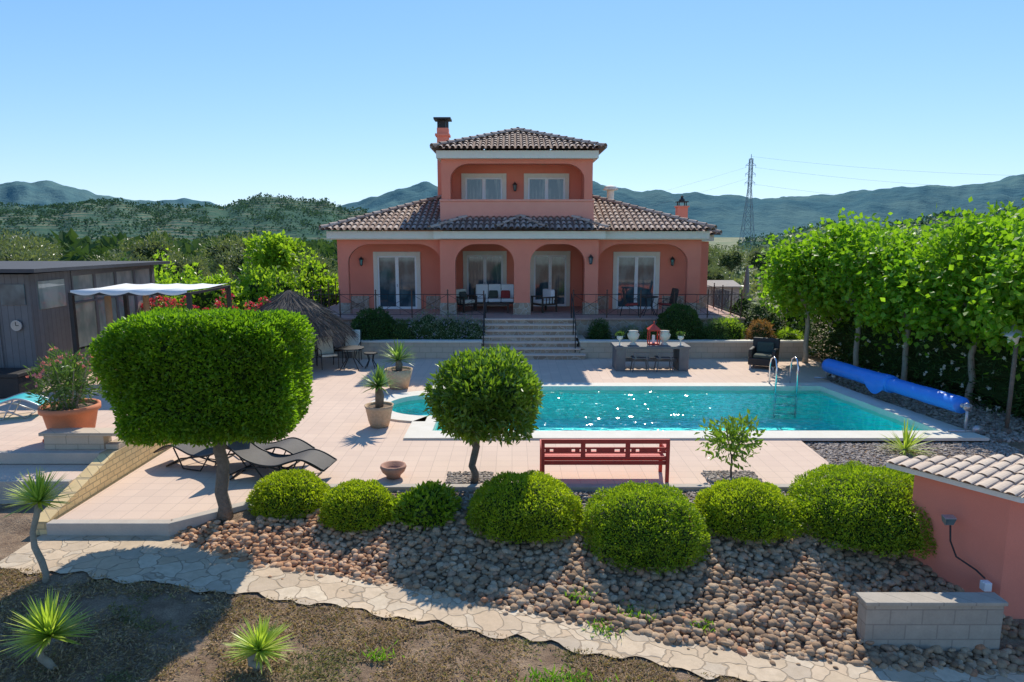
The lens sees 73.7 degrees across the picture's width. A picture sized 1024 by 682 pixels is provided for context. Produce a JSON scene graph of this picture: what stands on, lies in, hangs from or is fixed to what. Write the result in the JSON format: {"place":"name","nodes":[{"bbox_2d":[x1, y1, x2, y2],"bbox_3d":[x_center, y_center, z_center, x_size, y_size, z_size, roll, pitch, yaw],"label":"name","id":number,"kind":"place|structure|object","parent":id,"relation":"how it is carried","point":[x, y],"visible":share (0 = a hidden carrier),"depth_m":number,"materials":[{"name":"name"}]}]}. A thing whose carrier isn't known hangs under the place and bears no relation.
{"place":"outdoors","nodes":[
{"label":"outdoors","id":0,"kind":"place"},
{"bbox_2d":[0,374,122,480],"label":"raised patio","id":1,"kind":"structure","parent":0,"point":[18,433],"depth_m":12.99,"materials":[{"name":"beige tile"}]},
{"bbox_2d":[0,368,38,397],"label":"storage box","id":2,"kind":"object","parent":1,"relation":"on","point":[13,381],"visible":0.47,"depth_m":15.93,"materials":[{"name":"black wicker"}]},
{"bbox_2d":[0,392,49,419],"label":"sun lounger","id":3,"kind":"object","parent":1,"relation":"on","point":[21,396],"visible":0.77,"depth_m":14.40,"materials":[{"name":"blue metal"}]},
{"bbox_2d":[0,451,102,503],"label":"patio step edge","id":4,"kind":"object","parent":1,"relation":"attached to","point":[47,457],"visible":0.46,"depth_m":11.98,"materials":[{"name":"concrete"}]},
{"bbox_2d":[22,342,105,442],"bbox_3d":[-8.286,0.923,12.698,1.495,1.857,1.425,0,9,0],"label":"potted oleander","id":5,"kind":"object","parent":1,"relation":"on","point":[70,410],"visible":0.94,"depth_m":12.50,"materials":[{"name":"plant"}]},
{"bbox_2d":[38,428,128,448],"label":"wall","id":6,"kind":"structure","parent":1,"relation":"on","point":[77,438],"depth_m":12.18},
{"bbox_2d":[0,261,169,386],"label":"garden shed","id":7,"kind":"structure","parent":1,"relation":"on","point":[34,298],"depth_m":17.65,"materials":[{"name":"grey wood"}]},
{"bbox_2d":[0,284,25,304],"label":"window","id":8,"kind":"structure","parent":7,"relation":"in","point":[10,294],"depth_m":16.59,"materials":[{"name":"grey glass"}]},
{"bbox_2d":[37,279,66,309],"bbox_3d":[-11.735,-1.204,17.423,0.030,0.700,1.000,0,9,0],"label":"window","id":9,"kind":"structure","parent":7,"relation":"in","point":[51,293],"depth_m":17.37,"materials":[{"name":"grey glass"}]},
{"bbox_2d":[70,269,99,347],"bbox_3d":[-11.795,-0.890,18.849,0.090,2.140,1.020,0,9,0],"label":"window frame","id":10,"kind":"structure","parent":7,"relation":"in","point":[86,271],"depth_m":18.94,"materials":[{"name":"grey wood"}]},
{"bbox_2d":[73,274,97,346],"bbox_3d":[-11.800,-0.846,18.855,0.020,1.950,0.920,0,9,0],"label":"window","id":11,"kind":"structure","parent":7,"relation":"in","point":[85,312],"depth_m":18.87,"materials":[{"name":"grey glass"}]},
{"bbox_2d":[96,272,116,336],"bbox_3d":[-11.800,-1.003,19.863,0.020,1.950,0.920,0,9,0],"label":"window","id":12,"kind":"structure","parent":7,"relation":"in","point":[102,279],"depth_m":19.75,"materials":[{"name":"grey glass"}]},
{"bbox_2d":[116,270,135,318],"bbox_3d":[-11.800,-1.161,20.871,0.020,1.950,0.920,0,9,0],"label":"window","id":13,"kind":"structure","parent":7,"relation":"in","point":[123,277],"depth_m":20.82,"materials":[{"name":"grey glass"}]},
{"bbox_2d":[68,283,231,381],"bbox_3d":[-9.530,-0.253,18.381,3.040,2.425,2.500,0,9,0],"label":"pergola","id":14,"kind":"object","parent":1,"relation":"on","point":[125,290],"visible":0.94,"depth_m":17.32,"materials":[{"name":"fabric"}]},
{"bbox_2d":[0,196,365,245],"bbox_3d":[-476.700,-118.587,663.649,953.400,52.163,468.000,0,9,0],"label":"wooded hill","id":15,"kind":"structure","parent":0,"point":[46,228],"depth_m":567.36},
{"bbox_2d":[58,358,850,518],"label":"patio","id":16,"kind":"structure","parent":0,"point":[334,422],"depth_m":13.49,"materials":[{"name":"beige tile"}]},
{"bbox_2d":[153,442,250,475],"bbox_3d":[-5.714,1.934,12.757,1.958,0.828,0.636,3,9,19],"label":"sun lounger","id":17,"kind":"object","parent":16,"relation":"on","point":[196,451],"visible":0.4,"depth_m":12.65,"materials":[{"name":"black metal"}]},
{"bbox_2d":[215,437,314,468],"bbox_3d":[-4.785,1.905,12.946,1.958,0.828,0.636,2,9,11],"label":"sun lounger","id":18,"kind":"object","parent":16,"relation":"on","point":[291,445],"visible":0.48,"depth_m":12.87,"materials":[{"name":"black metal"}]},
{"bbox_2d":[226,441,336,479],"bbox_3d":[-4.185,2.020,12.206,1.958,0.828,0.636,1,9,7],"label":"sun lounger","id":19,"kind":"object","parent":16,"relation":"on","point":[253,454],"visible":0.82,"depth_m":12.17,"materials":[{"name":"black metal"}]},
{"bbox_2d":[358,363,400,428],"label":"potted palm","id":20,"kind":"object","parent":16,"relation":"on","point":[379,411],"visible":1,"depth_m":15.28,"materials":[{"name":"ceramic"}]},
{"bbox_2d":[380,461,406,479],"bbox_3d":[-2.120,2.324,12.205,0.470,0.240,0.470,0,9,0],"label":"stone bowl","id":21,"kind":"object","parent":16,"relation":"on","point":[392,470],"visible":1,"depth_m":12.10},
{"bbox_2d":[380,340,416,389],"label":"potted palm","id":22,"kind":"object","parent":16,"relation":"on","point":[401,374],"visible":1,"depth_m":19.12,"materials":[{"name":"ceramic"}]},
{"bbox_2d":[352,340,481,357],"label":"planter wall","id":23,"kind":"structure","parent":16,"relation":"on","point":[434,348],"depth_m":23.93,"materials":[{"name":"stone"}]},
{"bbox_2d":[350,305,396,339],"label":"planter shrub","id":24,"kind":"object","parent":23,"relation":"in","point":[372,325],"visible":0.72,"depth_m":24.24,"materials":[{"name":"green plant"}]},
{"bbox_2d":[387,318,418,339],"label":"planter shrub","id":25,"kind":"object","parent":23,"relation":"in","point":[399,331],"visible":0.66,"depth_m":24.37,"materials":[{"name":"green plant"}]},
{"bbox_2d":[407,305,442,339],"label":"planter shrub","id":26,"kind":"object","parent":23,"relation":"in","point":[424,328],"visible":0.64,"depth_m":24.48,"materials":[{"name":"green plant"}]},
{"bbox_2d":[430,310,468,339],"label":"planter shrub","id":27,"kind":"object","parent":23,"relation":"in","point":[447,328],"visible":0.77,"depth_m":24.35,"materials":[{"name":"green plant"}]},
{"bbox_2d":[455,314,486,340],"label":"planter shrub","id":28,"kind":"object","parent":23,"relation":"in","point":[474,332],"visible":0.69,"depth_m":24.47,"materials":[{"name":"green plant"}]},
{"bbox_2d":[481,294,585,359],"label":"garden stairs","id":29,"kind":"structure","parent":16,"relation":"on","point":[542,338],"depth_m":24.54,"materials":[{"name":"grey stone"}]},
{"bbox_2d":[540,439,669,482],"bbox_3d":[1.630,2.049,12.213,2.250,0.780,0.620,0,9,0],"label":"garden bench","id":30,"kind":"object","parent":16,"relation":"on","point":[605,456],"visible":0.99,"depth_m":11.91,"materials":[{"name":"red paint"}]},
{"bbox_2d":[611,342,690,370],"bbox_3d":[4.450,0.503,22.042,2.400,0.800,0.900,0,9,0],"label":"dining table","id":31,"kind":"object","parent":16,"relation":"on","point":[680,360],"visible":0.95,"depth_m":21.67,"materials":[{"name":"grey stone"}]},
{"bbox_2d":[371,356,988,440],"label":"swimming pool","id":32,"kind":"structure","parent":16,"relation":"in","point":[796,411],"depth_m":19.09,"materials":[{"name":"liquid"}]},
{"bbox_2d":[814,359,981,433],"bbox_3d":[9.623,1.213,17.566,0.704,0.781,5.716,-1,9,-5],"label":"pool cover roller","id":33,"kind":"object","parent":32,"relation":"on","point":[874,382],"visible":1,"depth_m":16.85,"materials":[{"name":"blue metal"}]},
{"bbox_2d":[576,335,803,357],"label":"planter wall","id":34,"kind":"structure","parent":16,"relation":"on","point":[589,348],"depth_m":23.94,"materials":[{"name":"stone"}]},
{"bbox_2d":[585,318,611,339],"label":"planter shrub","id":35,"kind":"object","parent":34,"relation":"in","point":[598,330],"visible":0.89,"depth_m":24.76,"materials":[{"name":"green plant"}]},
{"bbox_2d":[655,302,703,339],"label":"ball bush","id":36,"kind":"object","parent":34,"relation":"in","point":[678,319],"visible":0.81,"depth_m":24.32,"materials":[{"name":"green plant"}]},
{"bbox_2d":[699,316,731,339],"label":"planter shrub","id":37,"kind":"object","parent":34,"relation":"in","point":[714,330],"visible":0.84,"depth_m":24.29,"materials":[{"name":"green plant"}]},
{"bbox_2d":[718,314,745,339],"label":"planter shrub","id":38,"kind":"object","parent":34,"relation":"in","point":[735,331],"visible":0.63,"depth_m":24.61,"materials":[{"name":"green plant"}]},
{"bbox_2d":[745,318,777,339],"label":"planter shrub","id":39,"kind":"object","parent":34,"relation":"in","point":[762,329],"visible":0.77,"depth_m":24.25,"materials":[{"name":"brown plant"}]},
{"bbox_2d":[738,296,786,336],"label":"planter shrub","id":40,"kind":"object","parent":34,"relation":"in","point":[758,312],"visible":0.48,"depth_m":25.19,"materials":[{"name":"green plant"}]},
{"bbox_2d":[748,337,779,370],"bbox_3d":[8.227,0.406,22.280,0.840,0.920,0.914,5,10,28],"label":"rattan armchair","id":41,"kind":"object","parent":16,"relation":"on","point":[762,351],"visible":0.94,"depth_m":22.27,"materials":[{"name":"black wicker"}]},
{"bbox_2d":[0,237,1023,681],"bbox_3d":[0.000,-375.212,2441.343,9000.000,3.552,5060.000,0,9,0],"label":"ground","id":42,"kind":"structure","parent":0,"point":[14,531],"depth_m":8.21,"materials":[{"name":"soil"}]},
{"bbox_2d":[0,238,58,260],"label":"olive tree","id":43,"kind":"object","parent":42,"relation":"on","point":[25,255],"visible":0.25,"depth_m":41.47,"materials":[{"name":"green plant"}]},
{"bbox_2d":[0,226,66,260],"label":"olive tree","id":44,"kind":"object","parent":42,"relation":"on","point":[47,244],"visible":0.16,"depth_m":51.34,"materials":[{"name":"green plant"}]},
{"bbox_2d":[1,467,75,583],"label":"yucca plant","id":45,"kind":"object","parent":42,"relation":"on","point":[39,495],"visible":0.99,"depth_m":8.79,"materials":[{"name":"green plant"}]},
{"bbox_2d":[0,587,102,669],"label":"yucca plant","id":46,"kind":"object","parent":42,"relation":"on","point":[47,625],"visible":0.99,"depth_m":7.14,"materials":[{"name":"green plant"}]},
{"bbox_2d":[36,441,172,534],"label":"retaining wall","id":47,"kind":"structure","parent":42,"relation":"on","point":[104,470],"depth_m":11.67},
{"bbox_2d":[112,228,182,268],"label":"olive tree","id":48,"kind":"object","parent":42,"relation":"on","point":[150,249],"visible":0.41,"depth_m":53.82,"materials":[{"name":"green plant"}]},
{"bbox_2d":[154,262,203,306],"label":"leafy shrub","id":49,"kind":"object","parent":42,"relation":"on","point":[166,278],"visible":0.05,"depth_m":30.94,"materials":[{"name":"green plant"}]},
{"bbox_2d":[155,251,213,280],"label":"olive tree","id":50,"kind":"object","parent":42,"relation":"on","point":[178,262],"visible":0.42,"depth_m":44.26,"materials":[{"name":"green plant"}]},
{"bbox_2d":[86,306,316,522],"bbox_3d":[-4.565,1.147,10.445,2.999,3.364,1.972,0,9,0],"label":"clipped tree","id":51,"kind":"object","parent":42,"relation":"on","point":[218,378],"visible":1,"depth_m":9.64,"materials":[{"name":"green plant"}]},
{"bbox_2d":[168,265,248,310],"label":"leafy shrub","id":52,"kind":"object","parent":42,"relation":"on","point":[203,300],"visible":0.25,"depth_m":29.42,"materials":[{"name":"green plant"}]},
{"bbox_2d":[194,232,257,278],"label":"olive tree","id":53,"kind":"object","parent":42,"relation":"on","point":[222,246],"visible":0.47,"depth_m":55.78,"materials":[{"name":"green plant"}]},
{"bbox_2d":[213,242,262,283],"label":"olive tree","id":54,"kind":"object","parent":42,"relation":"on","point":[235,262],"visible":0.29,"depth_m":46.85,"materials":[{"name":"green plant"}]},
{"bbox_2d":[222,615,297,672],"bbox_3d":[-2.753,3.276,7.450,0.815,0.695,0.802,5,10,28],"label":"yucca plant","id":55,"kind":"object","parent":42,"relation":"on","point":[259,646],"visible":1,"depth_m":7.39,"materials":[{"name":"green plant"}]},
{"bbox_2d":[231,261,290,308],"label":"leafy shrub","id":56,"kind":"object","parent":42,"relation":"on","point":[252,285],"visible":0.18,"depth_m":30.78,"materials":[{"name":"green plant"}]},
{"bbox_2d":[242,229,305,280],"bbox_3d":[-11.629,-3.127,33.421,3.004,4.673,3.371,0,9,0],"label":"fig tree","id":57,"kind":"object","parent":42,"relation":"on","point":[278,249],"visible":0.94,"depth_m":32.53,"materials":[{"name":"green plant"}]},
{"bbox_2d":[248,265,316,307],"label":"leafy shrub","id":58,"kind":"object","parent":42,"relation":"on","point":[275,287],"visible":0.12,"depth_m":30.40,"materials":[{"name":"green plant"}]},
{"bbox_2d":[246,468,330,520],"bbox_3d":[-3.646,2.463,11.181,1.420,0.708,1.294,0,9,0],"label":"clipped bush","id":59,"kind":"object","parent":42,"relation":"on","point":[294,492],"visible":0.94,"depth_m":10.87,"materials":[{"name":"green plant"}]},
{"bbox_2d":[291,247,338,306],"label":"leafy shrub","id":60,"kind":"object","parent":42,"relation":"on","point":[314,279],"visible":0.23,"depth_m":32.23,"materials":[{"name":"green plant"}]},
{"bbox_2d":[317,478,396,532],"bbox_3d":[-2.426,2.546,10.745,1.272,0.676,1.190,0,9,0],"label":"clipped bush","id":61,"kind":"object","parent":42,"relation":"on","point":[355,505],"visible":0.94,"depth_m":10.48,"materials":[{"name":"green plant"}]},
{"bbox_2d":[0,567,749,681],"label":"ground cover","id":62,"kind":"object","parent":42,"relation":"on","point":[128,625],"visible":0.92,"depth_m":7.87,"materials":[{"name":"soil"}]},
{"bbox_2d":[23,228,794,279],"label":"valley woodland","id":63,"kind":"object","parent":42,"relation":"on","point":[80,249],"visible":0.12,"depth_m":79.12,"materials":[{"name":"plant"}]},
{"bbox_2d":[46,484,800,535],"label":"patio kerb","id":64,"kind":"structure","parent":42,"relation":"on","point":[165,527],"depth_m":10.35,"materials":[{"name":"concrete"}]},
{"bbox_2d":[386,479,462,530],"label":"clipped bush","id":65,"kind":"object","parent":42,"relation":"on","point":[429,503],"visible":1,"depth_m":10.59,"materials":[{"name":"green plant"}]},
{"bbox_2d":[201,266,775,306],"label":"field scrub","id":66,"kind":"object","parent":42,"relation":"on","point":[739,279],"visible":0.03,"depth_m":53.99,"materials":[{"name":"green plant"}]},
{"bbox_2d":[0,192,1023,250],"bbox_3d":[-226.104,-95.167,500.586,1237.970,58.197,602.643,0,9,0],"label":"hill woodland","id":67,"kind":"object","parent":42,"relation":"on","point":[145,208],"visible":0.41,"depth_m":578.67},
{"bbox_2d":[464,470,584,544],"bbox_3d":[0.195,2.475,10.691,1.918,0.878,1.696,0,9,0],"label":"clipped bush","id":68,"kind":"object","parent":42,"relation":"on","point":[529,505],"visible":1,"depth_m":10.21,"materials":[{"name":"green plant"}]},
{"bbox_2d":[314,304,745,349],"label":"terrace","id":69,"kind":"structure","parent":42,"relation":"on","point":[615,324],"depth_m":26.39,"materials":[{"name":"brown stone"}]},
{"bbox_2d":[302,281,483,317],"bbox_3d":[-4.438,-1.765,27.912,6.804,1.070,4.780,0,9,0],"label":"terrace railing","id":70,"kind":"object","parent":69,"relation":"on","point":[339,294],"visible":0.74,"depth_m":25.59,"materials":[{"name":"black metal"}]},
{"bbox_2d":[473,284,513,310],"bbox_3d":[-0.720,-1.824,28.358,1.750,1.050,0.760,0,9,0],"label":"garden sofa","id":71,"kind":"object","parent":69,"relation":"on","point":[500,293],"visible":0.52,"depth_m":28.42,"materials":[{"name":"fabric"}]},
{"bbox_2d":[531,288,557,312],"bbox_3d":[1.300,-1.642,27.678,0.760,0.900,0.800,-6,11,-32],"label":"porch armchair","id":72,"kind":"object","parent":69,"relation":"on","point":[549,298],"visible":1,"depth_m":27.54,"materials":[{"name":"fabric"}]},
{"bbox_2d":[573,283,742,317],"bbox_3d":[5.450,-1.764,27.904,6.380,1.070,4.764,0,9,0],"label":"terrace railing","id":73,"kind":"object","parent":69,"relation":"on","point":[708,294],"visible":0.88,"depth_m":25.61,"materials":[{"name":"black metal"}]},
{"bbox_2d":[354,584,730,681],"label":"weeds","id":74,"kind":"object","parent":42,"relation":"on","point":[534,673],"visible":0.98,"depth_m":7.70,"materials":[{"name":"green plant"}]},
{"bbox_2d":[166,508,1023,677],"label":"rock bank","id":75,"kind":"object","parent":42,"relation":"on","point":[832,607],"visible":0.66,"depth_m":9.42,"materials":[{"name":"stone"}]},
{"bbox_2d":[247,362,1023,510],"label":"gravel","id":76,"kind":"structure","parent":42,"relation":"on","point":[884,452],"depth_m":14.14,"materials":[{"name":"gravel"}]},
{"bbox_2d":[419,342,544,483],"bbox_3d":[-0.500,1.272,11.818,2.207,2.458,2.084,0,9,0],"label":"bay tree","id":77,"kind":"object","parent":76,"relation":"on","point":[498,394],"visible":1,"depth_m":11.27,"materials":[{"name":"green plant"}]},
{"bbox_2d":[694,408,767,476],"bbox_3d":[3.847,1.813,12.070,1.218,1.293,1.269,3,9,18],"label":"young tree","id":78,"kind":"object","parent":76,"relation":"on","point":[740,439],"visible":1,"depth_m":11.96,"materials":[{"name":"green plant"}]},
{"bbox_2d":[743,208,874,362],"bbox_3d":[10.027,-1.789,22.813,4.016,5.204,4.477,8,12,42],"label":"plane tree","id":79,"kind":"object","parent":76,"relation":"on","point":[785,265],"visible":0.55,"depth_m":22.42,"materials":[{"name":"green plant"}]},
{"bbox_2d":[783,207,923,366],"bbox_3d":[10.889,-1.503,21.065,4.421,5.178,4.476,8,12,43],"label":"plane tree","id":80,"kind":"object","parent":76,"relation":"on","point":[839,238],"visible":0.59,"depth_m":20.80,"materials":[{"name":"green plant"}]},
{"bbox_2d":[842,202,977,380],"bbox_3d":[11.364,-1.280,19.378,3.936,5.258,4.388,3,9,19],"label":"plane tree","id":81,"kind":"object","parent":76,"relation":"on","point":[879,260],"visible":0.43,"depth_m":19.06,"materials":[{"name":"green plant"}]},
{"bbox_2d":[880,200,1023,403],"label":"plane tree","id":82,"kind":"object","parent":76,"relation":"on","point":[952,283],"visible":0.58,"depth_m":16.82,"materials":[{"name":"green plant"}]},
{"bbox_2d":[948,212,1023,380],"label":"plane tree","id":83,"kind":"object","parent":76,"relation":"on","point":[1005,279],"visible":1,"depth_m":15.02,"materials":[{"name":"green plant"}]},
{"bbox_2d":[575,480,710,575],"bbox_3d":[1.967,2.647,10.281,2.056,1.024,1.948,0,9,0],"label":"clipped bush","id":84,"kind":"object","parent":42,"relation":"on","point":[646,525],"visible":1,"depth_m":9.79,"materials":[{"name":"green plant"}]},
{"bbox_2d":[711,242,750,275],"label":"olive tree","id":85,"kind":"object","parent":42,"relation":"on","point":[731,260],"visible":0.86,"depth_m":64.90,"materials":[{"name":"green plant"}]},
{"bbox_2d":[738,154,754,244],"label":"electricity pylon","id":86,"kind":"object","parent":42,"relation":"on","point":[750,193],"visible":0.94,"depth_m":319.37,"materials":[{"name":"metal"}]},
{"bbox_2d":[693,476,807,544],"bbox_3d":[3.667,2.530,10.644,1.740,0.784,1.620,0,9,0],"label":"clipped bush","id":87,"kind":"object","parent":42,"relation":"on","point":[745,507],"visible":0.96,"depth_m":10.26,"materials":[{"name":"green plant"}]},
{"bbox_2d":[786,459,937,559],"bbox_3d":[5.570,2.445,10.643,2.577,1.017,2.381,0,9,0],"label":"clipped bush","id":88,"kind":"object","parent":42,"relation":"on","point":[862,506],"visible":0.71,"depth_m":10.06,"materials":[{"name":"green plant"}]},
{"bbox_2d":[791,305,1023,419],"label":"oleander hedge","id":89,"kind":"object","parent":42,"relation":"on","point":[940,366],"visible":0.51,"depth_m":18.95,"materials":[{"name":"green plant"}]},
{"bbox_2d":[879,418,936,456],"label":"yucca plant","id":90,"kind":"object","parent":42,"relation":"on","point":[906,446],"visible":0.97,"depth_m":13.67,"materials":[{"name":"green plant"}]},
{"bbox_2d":[880,196,975,244],"bbox_3d":[13.472,-1.816,21.945,4.612,5.526,4.136,-1,9,-9],"label":"plane tree","id":91,"kind":"object","parent":42,"relation":"on","point":[970,199],"visible":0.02,"depth_m":21.81,"materials":[{"name":"green plant"}]},
{"bbox_2d":[856,592,1008,651],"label":"block wall","id":92,"kind":"structure","parent":42,"relation":"on","point":[947,621],"depth_m":8.50,"materials":[{"name":"beige concrete"}]},
{"bbox_2d":[885,454,1023,618],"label":"outbuilding","id":93,"kind":"structure","parent":42,"relation":"on","point":[980,498],"depth_m":9.27,"materials":[{"name":"paint"}]},
{"bbox_2d":[941,514,991,591],"bbox_3d":[6.075,2.829,9.137,0.286,0.869,0.619,-4,10,-24],"label":"spotlight","id":94,"kind":"object","parent":93,"relation":"attached to","point":[950,520],"visible":1,"depth_m":9.21,"materials":[{"name":"grey metal"}]},
{"bbox_2d":[966,197,1023,250],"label":"plane tree","id":95,"kind":"object","parent":42,"relation":"on","point":[1003,215],"visible":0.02,"depth_m":18.50,"materials":[{"name":"green plant"}]},
{"bbox_2d":[1000,324,1023,432],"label":"garden lamp","id":96,"kind":"object","parent":42,"relation":"on","point":[1006,428],"visible":0.79,"depth_m":14.97,"materials":[{"name":"metal"}]},
{"bbox_2d":[0,534,1023,681],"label":"stone path","id":97,"kind":"structure","parent":0,"point":[137,558],"depth_m":8.85,"materials":[{"name":"stone"}]},
{"bbox_2d":[0,174,1023,236],"bbox_3d":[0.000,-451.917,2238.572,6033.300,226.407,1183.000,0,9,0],"label":"distant hills","id":98,"kind":"structure","parent":0,"point":[774,216],"depth_m":2102.34,"materials":[{"name":"plant"}]},
{"bbox_2d":[0,0,1023,206],"label":"sky","id":99,"kind":"structure","parent":0,"point":[219,102],"materials":[{"name":"blue"}]},
{"bbox_2d":[319,117,721,314],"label":"house","id":100,"kind":"structure","parent":0,"point":[552,221],"depth_m":27.77,"materials":[{"name":"paint"}]},
{"bbox_2d":[373,252,420,308],"bbox_3d":[-4.790,-2.526,28.507,1.960,2.390,0.090,0,9,0],"label":"door","id":101,"kind":"structure","parent":100,"relation":"in","point":[394,272],"depth_m":28.50,"materials":[{"name":"white glass"}]},
{"bbox_2d":[461,173,505,198],"bbox_3d":[-1.165,-5.897,28.385,1.870,2.090,0.090,0,9,0],"label":"window","id":102,"kind":"structure","parent":100,"relation":"in","point":[473,185],"depth_m":28.31,"materials":[{"name":"white glass"}]},
{"bbox_2d":[463,251,506,305],"bbox_3d":[-1.175,-2.696,29.594,1.890,2.390,0.090,0,9,0],"label":"door","id":103,"kind":"structure","parent":100,"relation":"in","point":[479,267],"depth_m":29.54,"materials":[{"name":"white glass"}]},
{"bbox_2d":[524,173,568,198],"bbox_3d":[1.430,-5.897,28.385,1.880,2.090,0.090,0,9,0],"label":"window","id":104,"kind":"structure","parent":100,"relation":"in","point":[536,185],"depth_m":28.31,"materials":[{"name":"white glass"}]},
{"bbox_2d":[530,251,570,305],"bbox_3d":[1.650,-2.696,29.594,1.740,2.390,0.090,0,9,0],"label":"door","id":105,"kind":"structure","parent":100,"relation":"in","point":[548,269],"depth_m":29.57,"materials":[{"name":"white glass"}]},
{"bbox_2d":[612,252,659,308],"bbox_3d":[5.180,-2.526,28.507,1.940,2.390,0.090,0,9,0],"label":"door","id":106,"kind":"structure","parent":100,"relation":"in","point":[634,272],"depth_m":28.50,"materials":[{"name":"white glass"}]},
{"bbox_2d":[707,280,741,310],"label":"tool shed","id":107,"kind":"structure","parent":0,"point":[729,285],"depth_m":33.37,"materials":[{"name":"concrete"}]},
{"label":"side paving","id":108,"kind":"structure","parent":0,"visible":0},
{"bbox_2d":[252,289,360,348],"bbox_3d":[-7.298,-0.450,22.471,4.596,2.551,4.687,0,9,0],"label":"reed parasol","id":109,"kind":"object","parent":108,"relation":"on","point":[325,322],"visible":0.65,"depth_m":21.86,"materials":[{"name":"brown plant"}]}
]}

